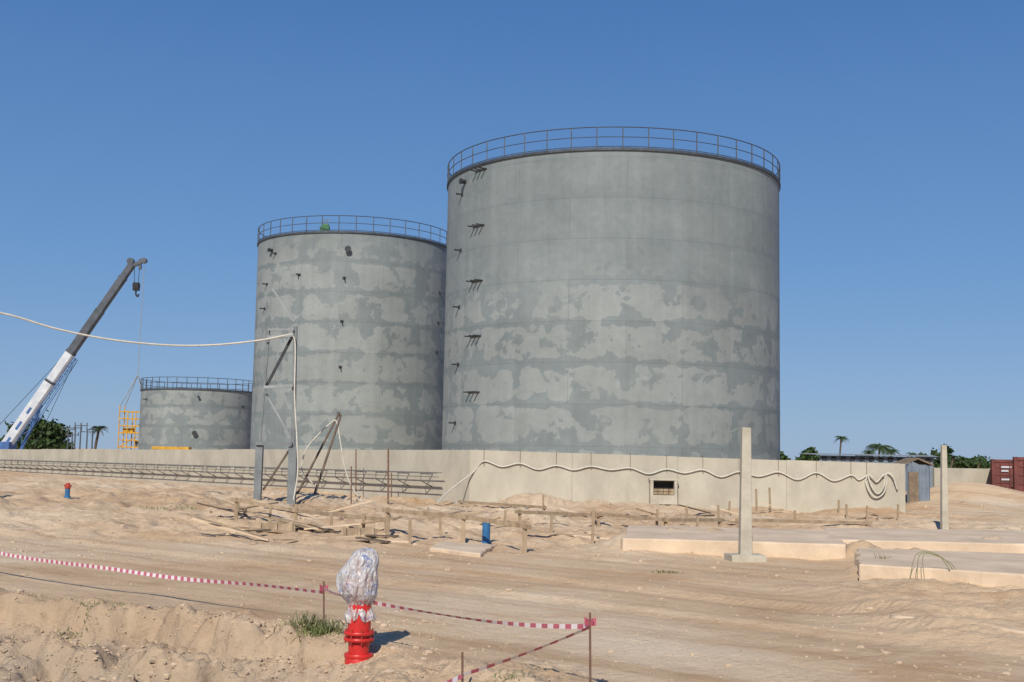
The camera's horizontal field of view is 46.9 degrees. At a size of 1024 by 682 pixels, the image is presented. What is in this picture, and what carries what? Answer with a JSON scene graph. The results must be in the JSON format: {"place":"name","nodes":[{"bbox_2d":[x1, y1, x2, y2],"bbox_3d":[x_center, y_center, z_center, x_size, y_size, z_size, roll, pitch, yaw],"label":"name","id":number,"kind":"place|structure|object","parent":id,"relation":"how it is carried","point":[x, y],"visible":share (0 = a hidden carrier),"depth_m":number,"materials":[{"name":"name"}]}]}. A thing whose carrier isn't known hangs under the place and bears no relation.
{"place":"outdoors","nodes":[
{"label":"outdoors","id":0,"kind":"place"},
{"bbox_2d":[50,600,136,644],"bbox_3d":[-4.238,2.813,11.773,0.933,0.461,0.544,1,-6,0],"label":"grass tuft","id":1,"kind":"object","parent":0,"point":[87,617],"visible":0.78,"depth_m":11.75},
{"bbox_2d":[139,505,185,510],"bbox_3d":[-8.926,4.213,29.691,1.779,0.217,0.979,2,-6,-7],"label":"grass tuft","id":2,"kind":"object","parent":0,"point":[160,507],"visible":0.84,"depth_m":29.64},
{"bbox_2d":[0,448,1023,681],"bbox_3d":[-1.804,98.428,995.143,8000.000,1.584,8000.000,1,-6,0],"label":"ground","id":3,"kind":"structure","parent":0,"point":[591,585],"depth_m":14.09,"materials":[{"name":"sand"}]},
{"bbox_2d":[0,421,30,441],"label":"tree","id":4,"kind":"object","parent":3,"relation":"on","point":[8,428],"visible":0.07,"depth_m":173.69,"materials":[{"name":"green plant"}]},
{"bbox_2d":[1,410,67,448],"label":"tree","id":5,"kind":"object","parent":3,"relation":"on","point":[51,436],"visible":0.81,"depth_m":167.68,"materials":[{"name":"green plant"}]},
{"bbox_2d":[57,424,75,448],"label":"tree","id":6,"kind":"object","parent":3,"relation":"on","point":[69,443],"visible":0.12,"depth_m":177.13,"materials":[{"name":"green plant"}]},
{"bbox_2d":[64,483,71,498],"bbox_3d":[-13.762,4.641,36.587,0.208,0.498,0.194,-4,-7,41],"label":"hydrant riser","id":7,"kind":"object","parent":3,"relation":"on","point":[67,486],"visible":1,"depth_m":36.53,"materials":[{"name":"blue metal"}]},
{"bbox_2d":[62,426,74,448],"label":"utility post","id":8,"kind":"object","parent":3,"relation":"on","point":[68,429],"visible":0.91,"depth_m":159.37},
{"bbox_2d":[0,258,147,448],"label":"mobile crane","id":9,"kind":"object","parent":3,"relation":"on","point":[33,407],"visible":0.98,"depth_m":141.91,"materials":[{"name":"white paint"}]},
{"bbox_2d":[117,272,143,448],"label":"lifting basket","id":10,"kind":"object","parent":9,"relation":"hanging from","point":[127,430],"visible":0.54,"depth_m":139.93,"materials":[{"name":"metal"}]},
{"bbox_2d":[69,425,81,448],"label":"utility post","id":11,"kind":"object","parent":3,"relation":"on","point":[74,434],"visible":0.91,"depth_m":159.36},
{"bbox_2d":[74,422,87,448],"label":"utility post","id":12,"kind":"object","parent":3,"relation":"on","point":[80,433],"visible":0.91,"depth_m":159.38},
{"bbox_2d":[81,429,93,448],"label":"utility post","id":13,"kind":"object","parent":3,"relation":"on","point":[87,431],"visible":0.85,"depth_m":159.35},
{"bbox_2d":[89,426,108,448],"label":"palm tree","id":14,"kind":"object","parent":3,"relation":"on","point":[97,429],"visible":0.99,"depth_m":149.33,"materials":[{"name":"green plant"}]},
{"bbox_2d":[152,446,191,449],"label":"yellow platform","id":15,"kind":"structure","parent":3,"relation":"on","point":[171,448],"depth_m":116.87,"materials":[{"name":"paint"}]},
{"bbox_2d":[138,377,252,449],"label":"storage tank","id":16,"kind":"object","parent":3,"relation":"on","point":[210,418],"visible":0.88,"depth_m":124.46,"materials":[{"name":"metal"}]},
{"bbox_2d":[190,518,235,532],"bbox_3d":[-5.828,3.600,23.030,0.890,0.280,0.050,1,-6,-4],"label":"timber plank","id":17,"kind":"object","parent":3,"relation":"on","point":[213,525],"visible":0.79,"depth_m":23.01,"materials":[{"name":"wood"}]},
{"bbox_2d":[196,502,247,515],"bbox_3d":[-7.025,4.077,28.654,1.254,0.330,0.130,5,-7,-32],"label":"timber plank","id":18,"kind":"object","parent":3,"relation":"on","point":[219,508],"visible":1,"depth_m":28.54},
{"bbox_2d":[185,513,264,537],"bbox_3d":[-5.520,3.564,22.776,1.527,0.488,0.050,3,-6,-18],"label":"timber plank","id":19,"kind":"object","parent":3,"relation":"on","point":[222,524],"visible":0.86,"depth_m":22.73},
{"bbox_2d":[211,497,246,509],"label":"timber plank","id":20,"kind":"object","parent":3,"relation":"on","point":[226,502],"visible":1,"depth_m":29.50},
{"bbox_2d":[192,517,268,540],"bbox_3d":[-5.421,3.623,22.748,1.548,0.408,0.050,0,-6,8],"label":"timber plank","id":21,"kind":"object","parent":3,"relation":"on","point":[231,529],"visible":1,"depth_m":22.73,"materials":[{"name":"wood"}]},
{"bbox_2d":[244,529,270,531],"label":"timber plank","id":22,"kind":"object","parent":3,"relation":"on","point":[258,530],"visible":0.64,"depth_m":23.56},
{"bbox_2d":[239,502,277,509],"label":"timber plank","id":23,"kind":"object","parent":3,"relation":"on","point":[256,506],"visible":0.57,"depth_m":29.19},
{"bbox_2d":[235,526,310,533],"bbox_3d":[-4.933,3.911,24.370,1.535,0.148,0.130,1,-6,-1],"label":"timber plank","id":24,"kind":"object","parent":3,"relation":"on","point":[260,528],"visible":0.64,"depth_m":24.31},
{"bbox_2d":[253,288,297,503],"bbox_3d":[-7.279,1.788,37.162,1.476,6.979,0.550,1,-6,0],"label":"steel trestle","id":25,"kind":"object","parent":3,"relation":"on","point":[291,452],"visible":0.8,"depth_m":37.02,"materials":[{"name":"metal"}]},
{"bbox_2d":[0,312,298,500],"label":"overhead hose","id":26,"kind":"object","parent":25,"relation":"hanging from","point":[25,319],"visible":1,"depth_m":36.84,"materials":[{"name":"rubber"}]},
{"bbox_2d":[256,521,294,531],"bbox_3d":[-4.917,3.869,24.603,0.800,0.222,0.164,2,-6,-11],"label":"formwork panel","id":27,"kind":"object","parent":3,"relation":"on","point":[280,526],"visible":0.91,"depth_m":24.61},
{"bbox_2d":[257,514,310,529],"bbox_3d":[-4.768,3.789,24.745,1.125,0.336,0.130,4,-6,-24],"label":"timber plank","id":28,"kind":"object","parent":3,"relation":"on","point":[280,520],"visible":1,"depth_m":24.63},
{"bbox_2d":[273,539,297,540],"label":"timber plank","id":29,"kind":"object","parent":3,"relation":"on","point":[285,539],"visible":1,"depth_m":22.51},
{"bbox_2d":[272,516,333,530],"bbox_3d":[-4.412,3.870,24.960,1.313,0.310,0.130,1,-6,1],"label":"timber plank","id":30,"kind":"object","parent":3,"relation":"on","point":[287,520],"visible":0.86,"depth_m":24.91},
{"bbox_2d":[230,498,384,531],"bbox_3d":[-4.380,4.045,26.706,5.780,0.806,0.848,-4,-8,43],"label":"batter board","id":31,"kind":"object","parent":3,"relation":"on","point":[237,500],"visible":0.6,"depth_m":27.77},
{"bbox_2d":[273,609,346,654],"bbox_3d":[-1.735,2.655,10.672,0.869,0.436,0.711,1,-6,0],"label":"grass tuft","id":32,"kind":"object","parent":3,"relation":"on","point":[320,627],"visible":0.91,"depth_m":10.65,"materials":[{"name":"plant"}]},
{"bbox_2d":[296,412,339,494],"bbox_3d":[-6.478,3.807,39.256,1.617,2.936,0.090,5,-7,-36],"label":"leaning pole","id":33,"kind":"object","parent":3,"relation":"on","point":[314,460],"visible":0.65,"depth_m":39.22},
{"bbox_2d":[301,420,362,501],"bbox_3d":[-5.981,4.039,39.584,2.158,2.811,0.050,1,-6,0],"label":"hanging hose","id":34,"kind":"object","parent":33,"relation":"hanging from","point":[341,453],"visible":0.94,"depth_m":39.58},
{"bbox_2d":[307,523,338,533],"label":"timber plank","id":35,"kind":"object","parent":3,"relation":"on","point":[322,528],"visible":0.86,"depth_m":24.57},
{"bbox_2d":[320,581,327,621],"bbox_3d":[-1.804,2.595,11.281,0.084,0.594,0.083,1,-6,0],"label":"barrier stake","id":36,"kind":"object","parent":3,"relation":"on","point":[322,587],"visible":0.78,"depth_m":11.29,"materials":[{"name":"wood"}]},
{"bbox_2d":[0,552,322,593],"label":"barrier tape","id":37,"kind":"object","parent":36,"relation":"attached to","point":[149,574],"visible":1,"depth_m":13.12,"materials":[{"name":"plastic"}]},
{"bbox_2d":[324,587,341,596],"bbox_3d":[-1.623,2.276,10.723,0.010,0.092,1.238,3,-6,-17],"label":"barrier tape","id":38,"kind":"object","parent":36,"relation":"attached to","point":[329,591],"visible":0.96,"depth_m":10.82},
{"bbox_2d":[313,415,341,494],"bbox_3d":[-6.152,3.851,39.250,0.090,2.850,1.223,-3,-7,38],"label":"leaning pole","id":39,"kind":"object","parent":3,"relation":"on","point":[325,461],"visible":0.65,"depth_m":39.22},
{"bbox_2d":[304,523,361,529],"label":"timber plank","id":40,"kind":"object","parent":3,"relation":"on","point":[333,526],"visible":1,"depth_m":24.85,"materials":[{"name":"wood"}]},
{"bbox_2d":[315,500,371,515],"bbox_3d":[-4.323,4.289,30.311,1.458,0.435,0.050,1,-6,-2],"label":"timber plank","id":41,"kind":"object","parent":3,"relation":"on","point":[348,506],"visible":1,"depth_m":30.30,"materials":[{"name":"wood"}]},
{"bbox_2d":[250,215,446,449],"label":"storage tank","id":42,"kind":"object","parent":3,"relation":"on","point":[366,310],"visible":0.93,"depth_m":89.50,"materials":[{"name":"metal"}]},
{"bbox_2d":[320,220,329,230],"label":"roof winch","id":43,"kind":"object","parent":42,"relation":"on","point":[326,227],"visible":0.68,"depth_m":90.60,"materials":[{"name":"green paint"}]},
{"bbox_2d":[350,466,351,503],"bbox_3d":[-5.263,4.819,38.678,0.079,1.430,0.040,1,-6,0],"label":"steel stake","id":44,"kind":"object","parent":3,"relation":"on","point":[351,488],"visible":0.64,"depth_m":38.65,"materials":[{"name":"metal"}]},
{"bbox_2d":[355,449,356,495],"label":"steel stake","id":45,"kind":"object","parent":3,"relation":"on","point":[355,470],"visible":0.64,"depth_m":45.17,"materials":[{"name":"metal"}]},
{"bbox_2d":[336,547,378,664],"bbox_3d":[-1.343,2.323,10.187,0.370,1.076,0.352,1,-6,0],"label":"fire hydrant","id":46,"kind":"object","parent":3,"relation":"on","point":[357,583],"visible":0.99,"depth_m":10.10,"materials":[{"name":"red metal"}]},
{"bbox_2d":[373,601,587,628],"bbox_3d":[-0.326,2.144,9.296,0.028,0.123,2.521,6,-8,-43],"label":"barrier tape","id":47,"kind":"object","parent":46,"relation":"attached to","point":[562,626],"visible":1,"depth_m":8.97,"materials":[{"name":"plastic"}]},
{"bbox_2d":[341,526,375,537],"bbox_3d":[-3.086,3.856,23.800,0.700,0.241,0.175,3,-6,-17],"label":"formwork panel","id":48,"kind":"object","parent":3,"relation":"on","point":[358,531],"visible":0.75,"depth_m":23.81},
{"bbox_2d":[336,533,384,537],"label":"timber plank","id":49,"kind":"object","parent":3,"relation":"on","point":[360,535],"visible":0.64,"depth_m":23.72,"materials":[{"name":"wood"}]},
{"bbox_2d":[362,513,364,527],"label":"timber stake","id":50,"kind":"object","parent":3,"relation":"on","point":[363,519],"visible":0.64,"depth_m":25.18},
{"bbox_2d":[355,537,390,542],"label":"timber plank","id":51,"kind":"object","parent":3,"relation":"on","point":[376,540],"visible":1,"depth_m":22.47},
{"bbox_2d":[351,516,401,525],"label":"timber plank","id":52,"kind":"object","parent":3,"relation":"on","point":[378,520],"visible":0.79,"depth_m":24.79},
{"bbox_2d":[365,534,398,536],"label":"timber plank","id":53,"kind":"object","parent":3,"relation":"on","point":[383,535],"visible":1,"depth_m":23.45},
{"bbox_2d":[358,539,409,542],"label":"timber plank","id":54,"kind":"object","parent":3,"relation":"on","point":[395,541],"visible":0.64,"depth_m":22.57,"materials":[{"name":"wood"}]},
{"bbox_2d":[387,449,388,503],"bbox_3d":[-4.064,4.564,38.791,0.106,2.034,0.055,1,-6,0],"label":"steel stake","id":55,"kind":"object","parent":3,"relation":"on","point":[388,475],"visible":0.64,"depth_m":38.78,"materials":[{"name":"metal"}]},
{"bbox_2d":[385,499,429,511],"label":"timber plank","id":56,"kind":"object","parent":3,"relation":"on","point":[406,505],"visible":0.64,"depth_m":32.56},
{"bbox_2d":[379,517,437,522],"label":"timber plank","id":57,"kind":"object","parent":3,"relation":"on","point":[417,518],"visible":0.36,"depth_m":28.20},
{"bbox_2d":[408,520,411,544],"bbox_3d":[-1.977,3.771,22.847,0.061,0.621,0.036,1,-6,0],"label":"timber stake","id":58,"kind":"object","parent":3,"relation":"on","point":[409,528],"visible":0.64,"depth_m":22.84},
{"bbox_2d":[438,512,441,532],"bbox_3d":[-1.528,3.937,25.162,0.104,0.592,0.036,1,-6,0],"label":"timber stake","id":59,"kind":"object","parent":3,"relation":"on","point":[440,525],"visible":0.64,"depth_m":25.15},
{"bbox_2d":[0,449,905,512],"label":"bund wall","id":60,"kind":"structure","parent":3,"relation":"on","point":[487,482],"depth_m":40.50,"materials":[{"name":"concrete"}]},
{"bbox_2d":[0,459,441,486],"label":"pipe rack","id":61,"kind":"object","parent":60,"relation":"attached to","point":[281,471],"visible":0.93,"depth_m":54.97,"materials":[{"name":"metal"}]},
{"bbox_2d":[648,478,677,504],"bbox_3d":[5.038,5.003,39.374,0.950,0.855,0.400,1,-6,0],"label":"valve box","id":62,"kind":"object","parent":60,"relation":"attached to","point":[666,492],"visible":0.98,"depth_m":39.21,"materials":[{"name":"concrete"}]},
{"bbox_2d":[437,460,897,502],"bbox_3d":[5.031,4.858,39.480,15.033,1.507,1.952,1,-6,2],"label":"hose","id":63,"kind":"object","parent":60,"relation":"attached to","point":[879,479],"visible":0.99,"depth_m":39.22,"materials":[{"name":"rubber"}]},
{"bbox_2d":[382,507,530,552],"bbox_3d":[-1.127,3.653,22.341,4.131,0.839,0.130,-4,-8,44],"label":"batter board","id":64,"kind":"object","parent":3,"relation":"on","point":[462,517],"visible":0.79,"depth_m":22.11,"materials":[{"name":"wood"}]},
{"bbox_2d":[461,652,463,681],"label":"barrier stake","id":65,"kind":"object","parent":3,"relation":"on","point":[462,664],"visible":1,"depth_m":8.38,"materials":[{"name":"wood"}]},
{"bbox_2d":[445,674,462,681],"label":"barrier tape","id":66,"kind":"object","parent":65,"relation":"attached to","point":[456,678],"visible":1,"depth_m":8.31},
{"bbox_2d":[430,541,495,557],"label":"concrete slab","id":67,"kind":"structure","parent":3,"relation":"on","point":[470,549],"depth_m":20.82,"materials":[{"name":"concrete"}]},
{"bbox_2d":[453,529,481,536],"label":"timber plank","id":68,"kind":"object","parent":3,"relation":"on","point":[467,532],"visible":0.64,"depth_m":23.73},
{"bbox_2d":[442,502,494,506],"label":"timber plank","id":69,"kind":"object","parent":3,"relation":"on","point":[468,504],"visible":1,"depth_m":35.53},
{"bbox_2d":[481,522,490,543],"bbox_3d":[-0.488,3.616,22.347,0.195,0.493,0.195,1,-6,0],"label":"hydrant riser","id":70,"kind":"object","parent":3,"relation":"on","point":[486,533],"visible":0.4,"depth_m":22.28,"materials":[{"name":"blue metal"}]},
{"bbox_2d":[458,500,546,510],"bbox_3d":[-0.351,5.211,36.461,0.095,0.494,5.002,5,-7,-33],"label":"batter board","id":71,"kind":"object","parent":3,"relation":"on","point":[543,507],"visible":0.67,"depth_m":36.08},
{"bbox_2d":[486,666,536,681],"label":"grass tuft","id":72,"kind":"object","parent":3,"relation":"on","point":[513,673],"visible":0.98,"depth_m":8.65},
{"bbox_2d":[0,493,1023,681],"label":"stones","id":73,"kind":"object","parent":3,"relation":"on","point":[152,659],"visible":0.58,"depth_m":11.26,"materials":[{"name":"stone"}]},
{"bbox_2d":[527,529,572,535],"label":"timber plank","id":74,"kind":"object","parent":3,"relation":"on","point":[550,532],"visible":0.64,"depth_m":24.16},
{"bbox_2d":[550,513,552,534],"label":"timber stake","id":75,"kind":"object","parent":3,"relation":"on","point":[551,522],"visible":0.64,"depth_m":24.38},
{"bbox_2d":[514,509,603,526],"bbox_3d":[1.138,4.368,28.441,2.663,0.647,0.095,5,-7,-34],"label":"batter board","id":76,"kind":"object","parent":3,"relation":"on","point":[519,512],"visible":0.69,"depth_m":28.32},
{"bbox_2d":[584,613,595,681],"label":"barrier stake","id":77,"kind":"object","parent":3,"relation":"on","point":[589,622],"visible":1,"depth_m":8.37,"materials":[{"name":"wood"}]},
{"bbox_2d":[463,626,588,675],"bbox_3d":[0.103,2.201,8.391,0.894,0.380,0.034,1,-6,2],"label":"barrier tape","id":78,"kind":"object","parent":77,"relation":"attached to","point":[511,658],"visible":1,"depth_m":8.39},
{"bbox_2d":[573,535,609,538],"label":"timber plank","id":79,"kind":"object","parent":3,"relation":"on","point":[590,537],"visible":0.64,"depth_m":23.95,"materials":[{"name":"wood"}]},
{"bbox_2d":[591,509,594,543],"bbox_3d":[1.589,3.729,23.213,0.076,0.829,0.036,1,-6,0],"label":"timber stake","id":80,"kind":"object","parent":3,"relation":"on","point":[593,527],"visible":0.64,"depth_m":23.20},
{"bbox_2d":[442,126,780,459],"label":"storage tank","id":81,"kind":"object","parent":3,"relation":"on","point":[621,300],"visible":0.98,"depth_m":66.10,"materials":[{"name":"metal"}]},
{"bbox_2d":[591,511,723,526],"bbox_3d":[3.424,4.419,28.096,3.270,0.587,2.039,0,-6,8],"label":"batter board","id":82,"kind":"object","parent":3,"relation":"on","point":[719,520],"visible":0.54,"depth_m":28.10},
{"bbox_2d":[651,569,683,573],"bbox_3d":[2.321,3.448,17.657,0.410,0.059,0.491,-4,-8,43],"label":"grass tuft","id":83,"kind":"object","parent":3,"relation":"on","point":[670,571],"visible":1,"depth_m":17.67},
{"bbox_2d":[678,504,710,513],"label":"timber plank","id":84,"kind":"object","parent":3,"relation":"on","point":[695,509],"visible":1,"depth_m":34.08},
{"bbox_2d":[621,525,846,559],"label":"concrete slab","id":85,"kind":"structure","parent":3,"relation":"on","point":[808,544],"depth_m":20.87,"materials":[{"name":"concrete"}]},
{"bbox_2d":[724,427,766,561],"bbox_3d":[3.978,2.658,20.162,0.600,2.355,0.500,2,-6,-6],"label":"concrete post","id":86,"kind":"object","parent":3,"relation":"on","point":[744,554],"visible":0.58,"depth_m":20.07,"materials":[{"name":"concrete"}]},
{"bbox_2d":[755,489,757,511],"bbox_3d":[7.707,5.111,37.235,0.085,0.883,0.036,1,-6,0],"label":"timber stake","id":87,"kind":"object","parent":3,"relation":"on","point":[756,501],"visible":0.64,"depth_m":37.23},
{"bbox_2d":[768,487,770,512],"bbox_3d":[8.057,5.038,36.908,0.084,0.919,0.036,1,-6,0],"label":"timber stake","id":88,"kind":"object","parent":3,"relation":"on","point":[769,488],"visible":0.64,"depth_m":36.90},
{"bbox_2d":[780,451,790,459],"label":"tree","id":89,"kind":"object","parent":3,"relation":"on","point":[783,456],"visible":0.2,"depth_m":248.11,"materials":[{"name":"green plant"}]},
{"bbox_2d":[735,518,871,525],"bbox_3d":[7.438,4.708,30.049,4.012,0.438,0.095,3,-6,-19],"label":"batter board","id":90,"kind":"object","parent":3,"relation":"on","point":[866,523],"visible":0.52,"depth_m":30.07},
{"bbox_2d":[795,447,818,460],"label":"tree","id":91,"kind":"object","parent":3,"relation":"on","point":[807,457],"visible":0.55,"depth_m":247.63,"materials":[{"name":"green plant"}]},
{"bbox_2d":[834,436,848,455],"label":"palm tree","id":92,"kind":"object","parent":3,"relation":"on","point":[842,438],"visible":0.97,"depth_m":229.08,"materials":[{"name":"green plant"}]},
{"bbox_2d":[802,453,937,491],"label":"corrugated store","id":93,"kind":"structure","parent":3,"relation":"on","point":[874,458],"depth_m":71.65,"materials":[{"name":"metal"}]},
{"bbox_2d":[864,443,896,456],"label":"palm tree","id":94,"kind":"object","parent":3,"relation":"on","point":[883,449],"visible":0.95,"depth_m":208.52,"materials":[{"name":"green plant"}]},
{"bbox_2d":[894,458,933,502],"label":"site hut","id":95,"kind":"object","parent":3,"relation":"on","point":[918,483],"visible":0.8,"depth_m":49.66,"materials":[{"name":"metal"}]},
{"bbox_2d":[908,472,918,501],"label":"door","id":96,"kind":"structure","parent":95,"relation":"in","point":[913,476],"depth_m":49.54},
{"bbox_2d":[824,528,1023,553],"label":"concrete slab","id":97,"kind":"structure","parent":3,"relation":"on","point":[1011,541],"depth_m":22.19,"materials":[{"name":"concrete"}]},
{"bbox_2d":[909,551,955,578],"bbox_3d":[5.731,3.052,16.069,0.659,0.381,0.010,1,-6,0],"label":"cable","id":98,"kind":"object","parent":3,"relation":"on","point":[927,552],"visible":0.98,"depth_m":16.07,"materials":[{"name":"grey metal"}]},
{"bbox_2d":[855,548,1023,586],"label":"concrete slab","id":99,"kind":"structure","parent":3,"relation":"on","point":[990,569],"depth_m":16.63,"materials":[{"name":"concrete"}]},
{"bbox_2d":[930,447,948,467],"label":"tree","id":100,"kind":"object","parent":3,"relation":"on","point":[936,462],"visible":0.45,"depth_m":238.54,"materials":[{"name":"green plant"}]},
{"bbox_2d":[940,445,948,528],"bbox_3d":[11.227,3.874,30.723,0.176,2.332,0.176,1,-6,0],"label":"concrete post","id":101,"kind":"object","parent":3,"relation":"on","point":[944,519],"visible":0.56,"depth_m":30.67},
{"bbox_2d":[939,444,953,463],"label":"tree","id":102,"kind":"object","parent":3,"relation":"on","point":[950,451],"visible":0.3,"depth_m":238.52,"materials":[{"name":"green plant"}]},
{"bbox_2d":[947,455,959,467],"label":"palm tree","id":103,"kind":"object","parent":3,"relation":"on","point":[952,458],"visible":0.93,"depth_m":218.91,"materials":[{"name":"green plant"}]},
{"bbox_2d":[889,615,1023,633],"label":"buried pipe","id":104,"kind":"object","parent":3,"relation":"on","point":[1005,629],"visible":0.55,"depth_m":11.53,"materials":[{"name":"concrete"}]},
{"bbox_2d":[947,458,973,467],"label":"tree","id":105,"kind":"object","parent":3,"relation":"on","point":[958,464],"visible":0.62,"depth_m":227.55,"materials":[{"name":"green plant"}]},
{"bbox_2d":[932,468,990,486],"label":"boundary wall","id":106,"kind":"structure","parent":3,"relation":"on","point":[956,475],"depth_m":64.14,"materials":[{"name":"concrete"}]},
{"bbox_2d":[947,454,990,468],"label":"tree","id":107,"kind":"object","parent":3,"relation":"on","point":[968,463],"visible":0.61,"depth_m":226.74,"materials":[{"name":"green plant"}]},
{"bbox_2d":[971,458,987,468],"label":"palm tree","id":108,"kind":"object","parent":3,"relation":"on","point":[979,460],"visible":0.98,"depth_m":218.81,"materials":[{"name":"green plant"}]},
{"bbox_2d":[990,459,1012,488],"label":"shipping container","id":109,"kind":"object","parent":3,"relation":"on","point":[1001,473],"visible":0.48,"depth_m":62.46,"materials":[{"name":"red metal"}]},
{"bbox_2d":[995,461,1012,488],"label":"door","id":110,"kind":"structure","parent":109,"relation":"in","point":[999,475],"depth_m":62.43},
{"bbox_2d":[1013,457,1023,491],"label":"shipping container","id":111,"kind":"object","parent":3,"relation":"on","point":[1018,473],"visible":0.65,"depth_m":53.64,"materials":[{"name":"red metal"}]},
{"bbox_2d":[1018,460,1023,491],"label":"door","id":112,"kind":"structure","parent":111,"relation":"in","point":[1020,462],"depth_m":53.61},
{"bbox_2d":[0,0,1023,462],"label":"sky","id":113,"kind":"structure","parent":0,"point":[165,133],"materials":[{"name":"blue"}]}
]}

